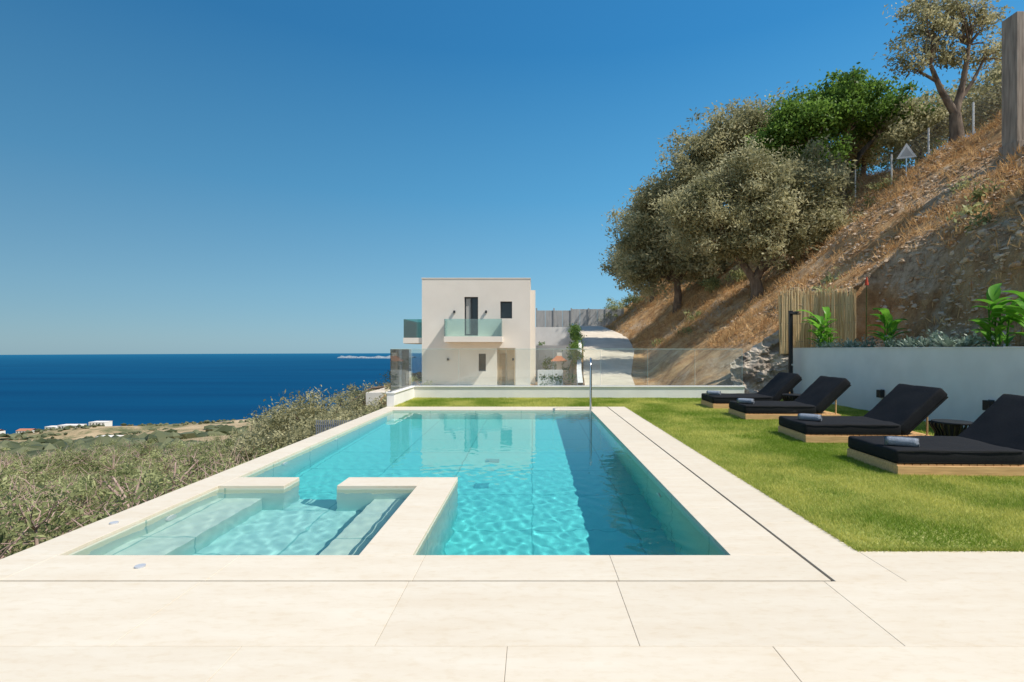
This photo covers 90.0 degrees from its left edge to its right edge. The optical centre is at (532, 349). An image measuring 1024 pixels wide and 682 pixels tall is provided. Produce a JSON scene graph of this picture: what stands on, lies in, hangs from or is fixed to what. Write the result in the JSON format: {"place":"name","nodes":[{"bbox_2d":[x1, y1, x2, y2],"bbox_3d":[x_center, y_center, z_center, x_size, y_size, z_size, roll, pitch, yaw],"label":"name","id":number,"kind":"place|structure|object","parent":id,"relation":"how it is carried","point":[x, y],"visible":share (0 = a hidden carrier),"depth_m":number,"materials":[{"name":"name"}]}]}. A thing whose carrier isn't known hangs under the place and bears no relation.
{"place":"outdoors","nodes":[
{"label":"outdoors","id":0,"kind":"place"},
{"bbox_2d":[16,428,34,430],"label":"roof","id":1,"kind":"structure","parent":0,"point":[24,429],"depth_m":697.24,"materials":[{"name":"tile"}]},
{"bbox_2d":[57,424,84,425],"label":"parapet","id":2,"kind":"structure","parent":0,"point":[70,424],"depth_m":641.06,"materials":[{"name":"white paint"}]},
{"bbox_2d":[0,353,421,433],"bbox_3d":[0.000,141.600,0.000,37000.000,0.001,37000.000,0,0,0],"label":"sea","id":3,"kind":"structure","parent":0,"point":[40,391],"depth_m":2111.45,"materials":[{"name":"liquid"}]},
{"bbox_2d":[337,355,401,357],"bbox_3d":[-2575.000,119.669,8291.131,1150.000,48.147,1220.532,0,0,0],"label":"coastline","id":4,"kind":"structure","parent":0,"point":[363,356],"depth_m":8250.41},
{"bbox_2d":[343,357,401,357],"bbox_3d":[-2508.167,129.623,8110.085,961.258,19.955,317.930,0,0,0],"label":"coastal town","id":5,"kind":"object","parent":4,"relation":"on","point":[366,357],"visible":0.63,"depth_m":8025.83},
{"bbox_2d":[370,386,401,391],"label":"terrace paving","id":6,"kind":"structure","parent":0,"point":[381,390],"depth_m":29.73,"materials":[{"name":"beige stone"}]},
{"bbox_2d":[445,342,501,342],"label":"balcony soffit","id":7,"kind":"structure","parent":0,"point":[473,342],"depth_m":33.04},
{"bbox_2d":[0,117,1023,556],"bbox_3d":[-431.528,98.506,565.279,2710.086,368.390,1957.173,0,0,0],"label":"terrain","id":8,"kind":"structure","parent":0,"point":[702,361],"depth_m":20.03,"materials":[{"name":"brown soil"}]},
{"bbox_2d":[89,421,111,425],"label":"walls","id":9,"kind":"structure","parent":8,"relation":"on","point":[107,423],"depth_m":647.00,"materials":[{"name":"white paint"}]},
{"bbox_2d":[88,421,110,422],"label":"parapet","id":10,"kind":"structure","parent":9,"relation":"on","point":[99,421],"depth_m":650.23,"materials":[{"name":"white paint"}]},
{"bbox_2d":[0,418,261,466],"bbox_3d":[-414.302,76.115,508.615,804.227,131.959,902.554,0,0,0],"label":"valley trees","id":11,"kind":"object","parent":8,"relation":"on","point":[41,444],"visible":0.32,"depth_m":131.49,"materials":[{"name":"green plant"}]},
{"bbox_2d":[0,376,436,558],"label":"shrub branches","id":12,"kind":"object","parent":8,"relation":"on","point":[35,540],"visible":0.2,"depth_m":13.62,"materials":[{"name":"green plant"}]},
{"bbox_2d":[104,460,205,508],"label":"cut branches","id":13,"kind":"object","parent":12,"relation":"on","point":[138,485],"visible":0.42,"depth_m":11.69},
{"bbox_2d":[222,416,280,457],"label":"olive tree","id":14,"kind":"object","parent":8,"relation":"on","point":[235,431],"visible":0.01,"depth_m":31.75,"materials":[{"name":"green plant"}]},
{"bbox_2d":[219,429,297,469],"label":"olive tree","id":15,"kind":"object","parent":8,"relation":"on","point":[273,441],"visible":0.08,"depth_m":20.21,"materials":[{"name":"green plant"}]},
{"bbox_2d":[230,401,334,448],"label":"olive tree","id":16,"kind":"object","parent":8,"relation":"on","point":[256,432],"depth_m":28.54,"materials":[{"name":"green plant"}]},
{"bbox_2d":[214,384,376,453],"bbox_3d":[-11.259,4.971,24.852,7.100,6.562,6.203,0,0,-35],"label":"olive tree","id":17,"kind":"object","parent":8,"relation":"on","point":[278,422],"visible":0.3,"depth_m":24.48,"materials":[{"name":"green plant"}]},
{"bbox_2d":[274,406,362,448],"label":"olive tree","id":18,"kind":"object","parent":8,"relation":"on","point":[302,434],"visible":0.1,"depth_m":20.25,"materials":[{"name":"green plant"}]},
{"bbox_2d":[315,420,350,433],"bbox_3d":[-5.775,3.175,15.530,1.650,2.050,0.060,0,0,0],"label":"metal picket fence","id":19,"kind":"object","parent":8,"relation":"on","point":[326,425],"visible":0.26,"depth_m":15.50,"materials":[{"name":"grey metal"}]},
{"bbox_2d":[324,380,388,417],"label":"olive tree","id":20,"kind":"object","parent":8,"relation":"on","point":[354,391],"visible":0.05,"depth_m":35.89,"materials":[{"name":"green plant"}]},
{"bbox_2d":[337,382,388,418],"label":"olive tree","id":21,"kind":"object","parent":8,"relation":"on","point":[373,408],"visible":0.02,"depth_m":26.38,"materials":[{"name":"green plant"}]},
{"bbox_2d":[327,382,401,416],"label":"olive tree","id":22,"kind":"object","parent":8,"relation":"on","point":[360,397],"visible":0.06,"depth_m":32.52,"materials":[{"name":"green plant"}]},
{"bbox_2d":[353,399,386,418],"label":"olive tree","id":23,"kind":"object","parent":8,"relation":"on","point":[369,409],"visible":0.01,"depth_m":23.17,"materials":[{"name":"green plant"}]},
{"bbox_2d":[366,392,384,408],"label":"terrace front","id":24,"kind":"structure","parent":8,"relation":"on","point":[371,395],"depth_m":28.30,"materials":[{"name":"white paint"}]},
{"bbox_2d":[360,371,421,390],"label":"olive tree","id":25,"kind":"object","parent":8,"relation":"on","point":[418,375],"visible":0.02,"depth_m":38.83,"materials":[{"name":"green plant"}]},
{"bbox_2d":[422,279,529,384],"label":"front wall","id":26,"kind":"structure","parent":8,"relation":"on","point":[442,299],"depth_m":34.00,"materials":[{"name":"white paint"}]},
{"bbox_2d":[466,298,476,334],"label":"glazing","id":27,"kind":"structure","parent":26,"relation":"attached to","point":[474,316],"depth_m":34.22,"materials":[{"name":"grey glass"}]},
{"bbox_2d":[465,297,477,335],"bbox_3d":[-4.055,-2.185,34.160,0.910,2.570,0.080,0,0,0],"label":"window frame","id":28,"kind":"object","parent":26,"relation":"attached to","point":[471,316],"visible":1,"depth_m":34.12,"materials":[{"name":"black metal"}]},
{"bbox_2d":[466,299,470,333],"bbox_3d":[-4.270,-2.190,34.197,0.300,2.380,0.035,0,0,0],"label":"curtain","id":29,"kind":"object","parent":28,"relation":"hanging from","point":[468,316],"visible":1,"depth_m":34.18,"materials":[{"name":"fabric"}]},
{"bbox_2d":[444,336,502,341],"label":"balcony slab","id":30,"kind":"structure","parent":26,"relation":"attached to","point":[473,338],"depth_m":32.90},
{"bbox_2d":[444,319,502,336],"bbox_3d":[-3.810,-1.385,33.460,3.700,1.130,1.060,0,0,0],"label":"balcony glass","id":31,"kind":"object","parent":26,"relation":"attached to","point":[445,327],"visible":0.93,"depth_m":33.41,"materials":[{"name":"clear glass"}]},
{"bbox_2d":[480,355,484,369],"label":"glazing","id":32,"kind":"structure","parent":26,"relation":"attached to","point":[482,362],"depth_m":34.22,"materials":[{"name":"grey glass"}]},
{"bbox_2d":[479,354,485,370],"bbox_3d":[-3.320,0.885,34.160,0.480,1.170,0.080,0,0,0],"label":"window frame","id":33,"kind":"object","parent":26,"relation":"attached to","point":[479,362],"visible":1,"depth_m":34.12,"materials":[{"name":"grey metal"}]},
{"bbox_2d":[499,354,505,384],"bbox_3d":[-1.975,1.375,34.405,0.450,2.150,0.050,0,0,0],"label":"front door","id":34,"kind":"structure","parent":26,"relation":"attached to","point":[502,369],"depth_m":34.38,"materials":[{"name":"brown wood"}]},
{"bbox_2d":[497,348,513,384],"bbox_3d":[-1.735,1.185,34.468,1.230,2.530,0.055,0,0,0],"label":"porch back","id":35,"kind":"object","parent":26,"relation":"attached to","point":[509,352],"visible":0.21,"depth_m":34.44,"materials":[{"name":"beige paint"}]},
{"bbox_2d":[501,303,510,317],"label":"glazing","id":36,"kind":"structure","parent":26,"relation":"attached to","point":[505,310],"depth_m":34.22,"materials":[{"name":"grey glass"}]},
{"bbox_2d":[500,302,511,317],"bbox_3d":[-1.730,-2.605,34.160,0.780,1.130,0.080,0,0,0],"label":"window frame","id":37,"kind":"object","parent":26,"relation":"attached to","point":[500,308],"visible":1,"depth_m":34.12,"materials":[{"name":"black metal"}]},
{"bbox_2d":[514,348,514,384],"bbox_3d":[-1.163,1.185,34.230,0.075,2.530,0.420,0,0,0],"label":"porch side","id":38,"kind":"object","parent":26,"relation":"attached to","point":[514,366],"visible":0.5,"depth_m":34.02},
{"bbox_3d":[-7.945,-0.384,36.025,1.210,0.028,3.750,0,0,0],"label":"side balcony soffit","id":39,"kind":"object","parent":26,"relation":"attached to","visible":0},
{"bbox_2d":[403,338,421,342],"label":"side balcony slab","id":40,"kind":"structure","parent":39,"relation":"on","point":[412,340],"depth_m":34.10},
{"bbox_2d":[404,319,416,337],"bbox_3d":[-7.960,-1.385,36.065,1.220,1.230,3.870,0,0,0],"label":"side balcony glass","id":41,"kind":"object","parent":40,"relation":"on","point":[410,329],"visible":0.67,"depth_m":36.04,"materials":[{"name":"teal glass"}]},
{"bbox_2d":[0,407,1023,681],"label":"pool deck","id":42,"kind":"structure","parent":8,"relation":"on","point":[908,617],"depth_m":2.96,"materials":[{"name":"stone"}]},
{"bbox_2d":[0,407,830,581],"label":"swimming pool","id":43,"kind":"structure","parent":42,"relation":"in","point":[490,494],"depth_m":4.97,"materials":[{"name":"liquid"}]},
{"bbox_2d":[590,358,591,413],"bbox_3d":[1.525,1.410,13.311,0.089,2.380,0.772,0,0,7],"label":"pool handrail","id":44,"kind":"object","parent":43,"relation":"attached to","point":[590,384],"visible":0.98,"depth_m":13.01,"materials":[{"name":"silver metal"}]},
{"bbox_2d":[530,290,534,383],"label":"volume","id":45,"kind":"structure","parent":8,"relation":"on","point":[532,336],"depth_m":36.00,"materials":[{"name":"beige paint"}]},
{"bbox_2d":[538,370,562,384],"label":"garden wall","id":46,"kind":"structure","parent":8,"relation":"on","point":[550,372],"depth_m":33.20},
{"bbox_2d":[536,345,568,379],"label":"garden wall","id":47,"kind":"structure","parent":8,"relation":"on","point":[543,352],"depth_m":40.50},
{"bbox_2d":[535,327,571,373],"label":"garden wall","id":48,"kind":"structure","parent":8,"relation":"on","point":[553,335],"depth_m":49.80,"materials":[{"name":"white paint"}]},
{"bbox_2d":[551,353,566,383],"bbox_3d":[1.900,1.350,36.500,1.200,2.200,0.800,0,0,0],"label":"barbecue","id":49,"kind":"object","parent":8,"relation":"on","point":[559,358],"visible":0.54,"depth_m":36.28,"materials":[{"name":"concrete"}]},
{"bbox_2d":[536,323,586,384],"bbox_3d":[2.451,0.024,39.715,4.346,5.297,20.274,0,0,0],"label":"garden hedge","id":50,"kind":"object","parent":8,"relation":"on","point":[576,336],"visible":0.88,"depth_m":34.47,"materials":[{"name":"green plant"}]},
{"bbox_2d":[386,385,745,406],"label":"parapet wall","id":51,"kind":"structure","parent":8,"relation":"on","point":[397,397],"depth_m":16.70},
{"bbox_2d":[390,349,600,391],"bbox_3d":[1.464,0.594,15.559,10.861,1.212,2.517,0,0,0],"label":"glass fence","id":52,"kind":"object","parent":51,"relation":"on","point":[395,369],"visible":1,"depth_m":15.41,"materials":[{"name":"clear glass"}]},
{"bbox_2d":[572,324,582,384],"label":"driveway parapet","id":53,"kind":"structure","parent":8,"relation":"on","point":[579,374],"depth_m":27.61,"materials":[{"name":"white paint"}]},
{"bbox_2d":[537,309,622,326],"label":"panels","id":54,"kind":"object","parent":8,"relation":"on","point":[545,317],"visible":0.4,"depth_m":56.20,"materials":[{"name":"clear glass"}]},
{"bbox_2d":[536,308,623,326],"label":"posts","id":55,"kind":"object","parent":8,"relation":"on","point":[571,316],"visible":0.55,"depth_m":56.12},
{"bbox_2d":[598,173,677,301],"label":"olive tree","id":56,"kind":"object","parent":8,"relation":"on","point":[609,268],"visible":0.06,"depth_m":49.64,"materials":[{"name":"green plant"}]},
{"bbox_2d":[601,167,733,313],"bbox_3d":[10.546,-8.270,38.283,10.616,11.530,6.951,0,0,0],"label":"olive tree","id":57,"kind":"object","parent":8,"relation":"on","point":[649,259],"visible":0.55,"depth_m":37.78,"materials":[{"name":"green plant"}]},
{"bbox_2d":[634,80,809,259],"bbox_3d":[14.522,-12.308,36.306,14.481,12.567,8.501,0,0,0],"label":"olive tree","id":58,"kind":"object","parent":8,"relation":"on","point":[711,144],"visible":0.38,"depth_m":34.72,"materials":[{"name":"green plant"}]},
{"bbox_2d":[648,128,866,300],"bbox_3d":[12.131,-7.016,27.752,11.601,9.397,7.647,0,0,23],"label":"olive tree","id":59,"kind":"object","parent":8,"relation":"on","point":[766,216],"visible":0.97,"depth_m":26.81,"materials":[{"name":"green plant"}]},
{"bbox_2d":[730,330,793,392],"bbox_3d":[7.900,0.350,17.305,2.300,2.900,0.709,0,0,0],"label":"rock face","id":60,"kind":"object","parent":8,"relation":"on","point":[758,367],"visible":0.51,"depth_m":17.36},
{"bbox_2d":[778,285,820,353],"bbox_3d":[9.026,-0.994,17.299,1.461,2.383,0.150,0,0,0],"label":"reed fence","id":61,"kind":"object","parent":8,"relation":"on","point":[796,301],"visible":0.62,"depth_m":17.27,"materials":[{"name":"beige wicker"}]},
{"bbox_2d":[599,167,1006,345],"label":"slope bushes","id":62,"kind":"object","parent":8,"relation":"on","point":[975,193],"visible":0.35,"depth_m":27.30,"materials":[{"name":"green plant"}]},
{"bbox_2d":[603,109,1023,348],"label":"dry grass","id":63,"kind":"structure","parent":8,"relation":"on","point":[1019,192],"depth_m":22.25,"materials":[{"name":"beige plant"}]},
{"bbox_2d":[797,307,838,347],"bbox_3d":[9.170,-0.619,16.235,1.243,1.542,1.202,0,0,0],"label":"canna plant","id":64,"kind":"object","parent":8,"relation":"on","point":[821,321],"visible":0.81,"depth_m":16.25,"materials":[{"name":"green plant"}]},
{"bbox_2d":[819,328,833,347],"bbox_3d":[9.011,-0.257,15.763,0.518,0.818,0.655,0,0,30],"label":"canna plant","id":65,"kind":"object","parent":8,"relation":"on","point":[830,334],"visible":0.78,"depth_m":15.74,"materials":[{"name":"green plant"}]},
{"bbox_2d":[821,283,855,347],"bbox_3d":[10.048,-1.005,16.824,0.133,2.415,1.090,0,0,-37],"label":"reed fence","id":66,"kind":"object","parent":8,"relation":"on","point":[841,301],"visible":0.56,"depth_m":16.73,"materials":[{"name":"beige wicker"}]},
{"bbox_2d":[744,59,939,203],"bbox_3d":[19.252,-12.806,32.670,11.513,9.832,6.166,0,0,0],"label":"carob tree","id":67,"kind":"object","parent":8,"relation":"on","point":[840,105],"visible":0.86,"depth_m":31.50,"materials":[{"name":"green plant"}]},
{"bbox_2d":[810,142,884,184],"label":"carob tree","id":68,"kind":"object","parent":8,"relation":"on","point":[859,166],"visible":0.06,"depth_m":37.18,"materials":[{"name":"green plant"}]},
{"bbox_2d":[841,337,857,347],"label":"agave plant","id":69,"kind":"object","parent":8,"relation":"on","point":[848,343],"visible":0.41,"depth_m":14.54,"materials":[{"name":"green plant"}]},
{"bbox_2d":[692,140,1023,346],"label":"scree","id":70,"kind":"structure","parent":8,"relation":"on","point":[971,247],"depth_m":17.03,"materials":[{"name":"stone"}]},
{"bbox_2d":[819,120,896,175],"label":"olive tree","id":71,"kind":"object","parent":8,"relation":"on","point":[864,157],"visible":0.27,"depth_m":34.48,"materials":[{"name":"green plant"}]},
{"bbox_2d":[864,277,868,337],"bbox_3d":[10.320,-1.015,15.800,0.120,2.430,0.120,0,0,0],"label":"red hot poker","id":72,"kind":"object","parent":8,"relation":"on","point":[866,282],"visible":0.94,"depth_m":15.79,"materials":[{"name":"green plant"}]},
{"bbox_2d":[868,308,908,346],"bbox_3d":[9.203,-0.474,13.313,1.384,1.254,0.873,0,0,-41],"label":"canna plant","id":73,"kind":"object","parent":8,"relation":"on","point":[890,326],"visible":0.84,"depth_m":13.21,"materials":[{"name":"green plant"}]},
{"bbox_2d":[882,339,901,346],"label":"agave plant","id":74,"kind":"object","parent":8,"relation":"on","point":[893,343],"visible":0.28,"depth_m":12.84,"materials":[{"name":"green plant"}]},
{"bbox_2d":[897,143,916,175],"bbox_3d":[20.596,-10.225,28.190,0.960,2.230,0.091,0,0,20],"label":"traffic sign","id":75,"kind":"object","parent":8,"relation":"on","point":[906,152],"visible":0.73,"depth_m":28.17,"materials":[{"name":"silver metal"}]},
{"bbox_2d":[793,348,1023,427],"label":"retaining wall","id":76,"kind":"structure","parent":8,"relation":"on","point":[967,380],"depth_m":11.30,"materials":[{"name":"white paint"}]},
{"bbox_2d":[876,389,884,397],"bbox_3d":[8.639,1.100,12.700,0.118,0.200,0.150,0,0,0],"label":"wall lamp","id":77,"kind":"object","parent":76,"relation":"attached to","point":[880,393],"visible":0.94,"depth_m":12.64,"materials":[{"name":"black plastic"}]},
{"bbox_2d":[793,347,1023,348],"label":"cap","id":78,"kind":"object","parent":76,"relation":"on","point":[924,347],"visible":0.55,"depth_m":11.22,"materials":[{"name":"white concrete"}]},
{"bbox_2d":[982,400,994,409],"bbox_3d":[8.639,1.060,9.690,0.118,0.200,0.150,0,0,0],"label":"wall lamp","id":79,"kind":"object","parent":76,"relation":"attached to","point":[986,404],"visible":0.62,"depth_m":9.67,"materials":[{"name":"black plastic"}]},
{"bbox_2d":[896,335,920,346],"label":"agave plant","id":80,"kind":"object","parent":8,"relation":"on","point":[908,340],"visible":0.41,"depth_m":12.24,"materials":[{"name":"green plant"}]},
{"bbox_2d":[809,329,1009,348],"bbox_3d":[9.191,-0.048,13.410,1.096,0.970,6.706,0,0,1],"label":"ground cover","id":81,"kind":"object","parent":8,"relation":"on","point":[967,338],"visible":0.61,"depth_m":11.70,"materials":[{"name":"green plant"}]},
{"bbox_2d":[857,80,971,172],"bbox_3d":[26.636,-15.119,35.802,6.788,7.492,6.623,0,0,38],"label":"carob tree","id":82,"kind":"object","parent":8,"relation":"on","point":[884,163],"visible":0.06,"depth_m":36.02,"materials":[{"name":"green plant"}]},
{"bbox_2d":[857,81,975,170],"bbox_3d":[23.576,-13.264,30.959,5.860,5.525,5.396,0,0,0],"label":"olive tree","id":83,"kind":"object","parent":8,"relation":"on","point":[903,132],"visible":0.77,"depth_m":30.53,"materials":[{"name":"green plant"}]},
{"bbox_2d":[836,82,1001,197],"bbox_3d":[20.733,-10.796,27.019,0.451,3.249,15.140,0,0,-5],"label":"chain link fence","id":84,"kind":"object","parent":8,"relation":"on","point":[928,133],"visible":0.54,"depth_m":26.97,"materials":[{"name":"metal"}]},
{"bbox_2d":[909,336,934,346],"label":"agave plant","id":85,"kind":"object","parent":8,"relation":"on","point":[921,342],"visible":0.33,"depth_m":11.86,"materials":[{"name":"green plant"}]},
{"bbox_2d":[873,0,1013,145],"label":"olive tree","id":86,"kind":"object","parent":8,"relation":"on","point":[946,23],"visible":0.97,"depth_m":25.07,"materials":[{"name":"green plant"}]},
{"bbox_2d":[931,333,961,346],"bbox_3d":[9.093,-0.159,11.204,0.751,0.418,0.696,0,0,0],"label":"agave plant","id":87,"kind":"object","parent":8,"relation":"on","point":[947,343],"visible":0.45,"depth_m":11.13,"materials":[{"name":"green plant"}]},
{"bbox_2d":[952,336,983,346],"bbox_3d":[9.157,-0.123,10.790,0.611,0.346,0.624,0,0,-34],"label":"agave plant","id":88,"kind":"object","parent":8,"relation":"on","point":[965,345],"visible":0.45,"depth_m":10.74,"materials":[{"name":"green plant"}]},
{"bbox_2d":[935,58,1001,143],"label":"olive tree","id":89,"kind":"object","parent":8,"relation":"on","point":[980,78],"visible":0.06,"depth_m":30.96,"materials":[{"name":"green plant"}]},
{"bbox_2d":[938,39,1001,131],"bbox_3d":[25.335,-13.397,27.213,7.249,6.215,5.279,0,0,0],"label":"olive tree","id":90,"kind":"object","parent":8,"relation":"on","point":[986,89],"visible":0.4,"depth_m":26.91,"materials":[{"name":"green plant"}]},
{"bbox_2d":[971,283,1020,346],"bbox_3d":[9.340,-0.606,10.228,0.942,1.514,0.929,0,0,-40],"label":"canna plant","id":91,"kind":"object","parent":8,"relation":"on","point":[993,292],"visible":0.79,"depth_m":10.23,"materials":[{"name":"green plant"}]},
{"bbox_2d":[993,290,1023,335],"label":"canna plant","id":92,"kind":"object","parent":8,"relation":"on","point":[1019,308],"visible":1,"depth_m":9.60,"materials":[{"name":"green plant"}]},
{"bbox_2d":[999,140,1023,160],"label":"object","id":93,"kind":"structure","parent":8,"relation":"on","point":[1008,149],"depth_m":18.29,"materials":[{"name":"grey concrete"}]},
{"bbox_2d":[1002,11,1023,145],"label":"wooden post","id":94,"kind":"object","parent":8,"relation":"on","point":[1012,77],"visible":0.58,"depth_m":18.23,"materials":[{"name":"brown wood"}]},
{"bbox_2d":[0,0,1023,354],"label":"sky","id":95,"kind":"structure","parent":0,"point":[177,176],"materials":[{"name":"blue"}]},
{"bbox_2d":[577,326,634,384],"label":"driveway","id":96,"kind":"structure","parent":0,"point":[617,352],"depth_m":33.20,"materials":[{"name":"concrete"}]},
{"bbox_2d":[393,397,1023,551],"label":"lawn","id":97,"kind":"structure","parent":0,"point":[833,489],"depth_m":6.02,"materials":[{"name":"plant"}]},
{"bbox_2d":[701,372,801,408],"bbox_3d":[6.054,1.124,14.235,2.372,0.952,1.114,0,0,2],"label":"sun lounger","id":98,"kind":"object","parent":97,"relation":"on","point":[777,386],"visible":0.73,"depth_m":13.79,"materials":[{"name":"black fabric"}]},
{"bbox_2d":[706,390,720,394],"bbox_3d":[5.051,1.215,14.253,0.374,0.121,0.136,0,0,30],"label":"rolled towel","id":99,"kind":"object","parent":98,"relation":"on","point":[709,392],"visible":0.99,"depth_m":14.20,"materials":[{"name":"grey fabric"}]},
{"bbox_2d":[728,376,850,419],"bbox_3d":[6.024,1.124,12.085,2.372,0.952,1.114,0,0,2],"label":"sun lounger","id":100,"kind":"object","parent":97,"relation":"on","point":[820,395],"visible":0.91,"depth_m":11.60,"materials":[{"name":"black fabric"}]},
{"bbox_2d":[737,398,754,403],"bbox_3d":[5.022,1.215,12.053,0.374,0.121,0.136,0,0,35],"label":"rolled towel","id":101,"kind":"object","parent":100,"relation":"on","point":[746,400],"visible":1,"depth_m":12.00,"materials":[{"name":"fabric"}]},
{"bbox_2d":[781,393,800,400],"bbox_3d":[6.750,1.380,13.200,0.640,0.430,0.638,0,0,0],"label":"side table","id":102,"kind":"object","parent":97,"relation":"on","point":[788,397],"visible":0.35,"depth_m":13.13,"materials":[{"name":"black plastic"}]},
{"bbox_2d":[788,311,800,392],"bbox_3d":[8.380,0.175,16.380,0.220,2.850,0.540,0,0,0],"label":"outdoor shower","id":103,"kind":"object","parent":97,"relation":"on","point":[790,340],"visible":0.81,"depth_m":16.55,"materials":[{"name":"black metal"}]},
{"bbox_2d":[778,384,947,442],"bbox_3d":[5.872,1.124,9.214,2.372,0.952,1.114,0,0,3],"label":"sun lounger","id":104,"kind":"object","parent":97,"relation":"on","point":[902,410],"visible":0.95,"depth_m":8.76,"materials":[{"name":"black fabric"}]},
{"bbox_2d":[798,413,821,420],"bbox_3d":[4.962,1.215,9.152,0.374,0.121,0.136,0,0,38],"label":"rolled towel","id":105,"kind":"object","parent":104,"relation":"on","point":[810,417],"visible":1,"depth_m":9.11,"materials":[{"name":"grey fabric"}]},
{"bbox_2d":[847,394,1023,476],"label":"sun lounger","id":106,"kind":"object","parent":97,"relation":"on","point":[989,440],"visible":0.98,"depth_m":6.68,"materials":[{"name":"black fabric"}]},
{"bbox_2d":[884,436,919,446],"bbox_3d":[4.862,1.215,6.743,0.374,0.121,0.136,0,0,32],"label":"rolled towel","id":107,"kind":"object","parent":106,"relation":"on","point":[901,441],"visible":1,"depth_m":6.70,"materials":[{"name":"white fabric"}]},
{"bbox_2d":[928,419,972,435],"bbox_3d":[6.800,1.380,8.280,0.640,0.430,0.638,0,0,0],"label":"side table","id":108,"kind":"object","parent":97,"relation":"on","point":[951,427],"visible":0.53,"depth_m":8.20,"materials":[{"name":"black wicker"}]},
{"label":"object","id":109,"kind":"object","parent":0,"visible":0},
{"bbox_2d":[421,278,530,285],"bbox_3d":[-3.730,-4.710,38.500,7.260,0.060,9.060,0,0,0],"label":"parapet cap","id":110,"kind":"object","parent":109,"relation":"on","point":[479,278],"visible":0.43,"depth_m":33.97,"materials":[{"name":"white concrete"}]}
]}

